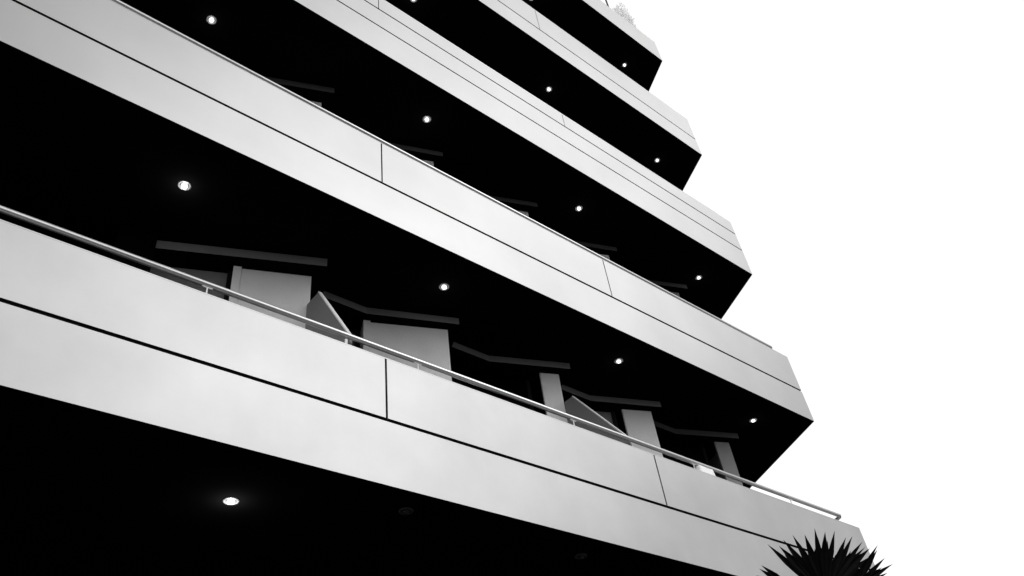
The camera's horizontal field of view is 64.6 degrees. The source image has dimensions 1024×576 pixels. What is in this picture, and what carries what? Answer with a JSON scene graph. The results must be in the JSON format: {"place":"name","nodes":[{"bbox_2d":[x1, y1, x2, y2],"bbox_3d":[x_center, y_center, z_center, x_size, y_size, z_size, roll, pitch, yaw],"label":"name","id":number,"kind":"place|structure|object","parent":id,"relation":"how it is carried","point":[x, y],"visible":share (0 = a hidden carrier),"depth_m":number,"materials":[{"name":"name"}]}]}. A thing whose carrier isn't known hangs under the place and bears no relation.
{"place":"outdoors","nodes":[
{"label":"outdoors","id":0,"kind":"place"},
{"bbox_2d":[695,465,714,475],"bbox_3d":[2.403,2.312,10.085,0.330,0.170,0.120,25,-51,-33],"label":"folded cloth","id":1,"kind":"object","parent":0,"point":[704,469],"visible":0.44,"depth_m":10.05,"materials":[{"name":"white fabric"}]},
{"bbox_2d":[601,0,1023,575],"label":"sky","id":2,"kind":"structure","parent":0,"point":[863,159],"materials":[{"name":"white"}]},
{"label":"ground","id":3,"kind":"structure","parent":0,"visible":0},
{"bbox_2d":[0,0,874,575],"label":"apartment building","id":4,"kind":"structure","parent":3,"relation":"on","point":[290,344],"depth_m":8.31,"materials":[{"name":"white"}]},
{"bbox_2d":[178,180,190,189],"bbox_3d":[-3.192,-0.993,7.890,0.126,0.033,0.126,25,-51,-33],"label":"downlight","id":5,"kind":"object","parent":4,"relation":"attached to","point":[184,185],"visible":1,"depth_m":7.88,"materials":[{"name":"white"}]},
{"bbox_2d":[150,267,232,300],"bbox_3d":[-3.690,0.761,7.587,1.767,2.705,0.070,7,-43,-17],"label":"window","id":6,"kind":"structure","parent":4,"relation":"in","point":[221,279],"depth_m":8.57,"materials":[{"name":"black glass"}]},
{"bbox_2d":[206,15,216,23],"bbox_3d":[-3.714,-3.309,10.012,0.126,0.033,0.126,25,-51,-33],"label":"downlight","id":7,"kind":"object","parent":4,"relation":"attached to","point":[210,19],"visible":1,"depth_m":10.01,"materials":[{"name":"white"}]},
{"bbox_2d":[223,497,238,504],"bbox_3d":[-2.226,1.695,6.415,0.126,0.033,0.126,25,-51,-33],"label":"downlight","id":8,"kind":"object","parent":4,"relation":"attached to","point":[230,500],"visible":1,"depth_m":6.40,"materials":[{"name":"white"}]},
{"bbox_2d":[351,331,359,347],"bbox_3d":[-1.916,1.532,8.809,0.502,2.722,0.070,7,-43,-17],"label":"window","id":9,"kind":"structure","parent":4,"relation":"in","point":[357,333],"depth_m":9.66,"materials":[{"name":"black glass"}]},
{"bbox_2d":[398,507,412,514],"bbox_3d":[-0.904,1.912,6.904,0.126,0.033,0.126,25,-51,-33],"label":"downlight","id":10,"kind":"object","parent":4,"relation":"attached to","point":[405,511],"visible":1,"depth_m":6.89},
{"bbox_2d":[422,115,430,122],"bbox_3d":[-1.210,-2.395,11.520,0.126,0.033,0.126,25,-51,-33],"label":"downlight","id":11,"kind":"object","parent":4,"relation":"attached to","point":[426,119],"visible":1,"depth_m":11.51,"materials":[{"name":"white"}]},
{"bbox_2d":[439,283,449,289],"bbox_3d":[-0.792,-0.007,9.461,0.126,0.033,0.126,25,-51,-33],"label":"downlight","id":12,"kind":"object","parent":4,"relation":"attached to","point":[444,286],"visible":1,"depth_m":9.45,"materials":[{"name":"white"}]},
{"bbox_2d":[456,377,533,410],"bbox_3d":[-0.095,2.232,9.946,1.012,2.722,0.070,7,-43,-17],"label":"window","id":13,"kind":"structure","parent":4,"relation":"in","point":[520,388],"depth_m":10.78,"materials":[{"name":"black glass"}]},
{"bbox_2d":[546,86,551,91],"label":"downlight","id":14,"kind":"object","parent":4,"relation":"attached to","point":[548,88],"visible":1,"depth_m":15.53,"materials":[{"name":"white"}]},
{"bbox_2d":[575,205,582,210],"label":"downlight","id":15,"kind":"object","parent":4,"relation":"attached to","point":[579,208],"visible":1,"depth_m":13.20,"materials":[{"name":"white"}]},
{"bbox_2d":[575,553,586,558],"bbox_3d":[0.689,2.688,8.087,0.126,0.033,0.126,25,-51,-33],"label":"downlight","id":16,"kind":"object","parent":4,"relation":"attached to","point":[581,556],"visible":1,"depth_m":8.07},
{"bbox_2d":[565,409,618,428],"bbox_3d":[1.241,2.793,10.835,0.862,2.722,0.070,7,-43,-17],"label":"window","id":17,"kind":"structure","parent":4,"relation":"in","point":[610,417],"depth_m":11.76,"materials":[{"name":"black glass"}]},
{"bbox_2d":[614,358,622,363],"bbox_3d":[1.455,1.002,11.030,0.126,0.033,0.126,25,-51,-33],"label":"downlight","id":18,"kind":"object","parent":4,"relation":"attached to","point":[618,360],"visible":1,"depth_m":11.02,"materials":[{"name":"white"}]},
{"bbox_2d":[612,1,635,26],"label":"terrace shrub","id":19,"kind":"object","parent":4,"relation":"on","point":[622,12],"visible":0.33,"depth_m":20.62,"materials":[{"name":"white plant"}]},
{"bbox_2d":[660,446,709,467],"bbox_3d":[2.749,3.540,11.968,1.020,2.722,0.070,7,-43,-17],"label":"window","id":20,"kind":"structure","parent":4,"relation":"in","point":[697,454],"depth_m":12.83,"materials":[{"name":"black glass"}]},
{"bbox_2d":[749,418,756,422],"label":"downlight","id":21,"kind":"object","parent":4,"relation":"attached to","point":[751,420],"visible":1,"depth_m":12.68,"materials":[{"name":"white"}]},
{"bbox_2d":[756,531,890,575],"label":"yucca","id":22,"kind":"object","parent":3,"relation":"on","point":[818,561],"visible":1,"depth_m":7.00,"materials":[{"name":"black plant"}]}
]}

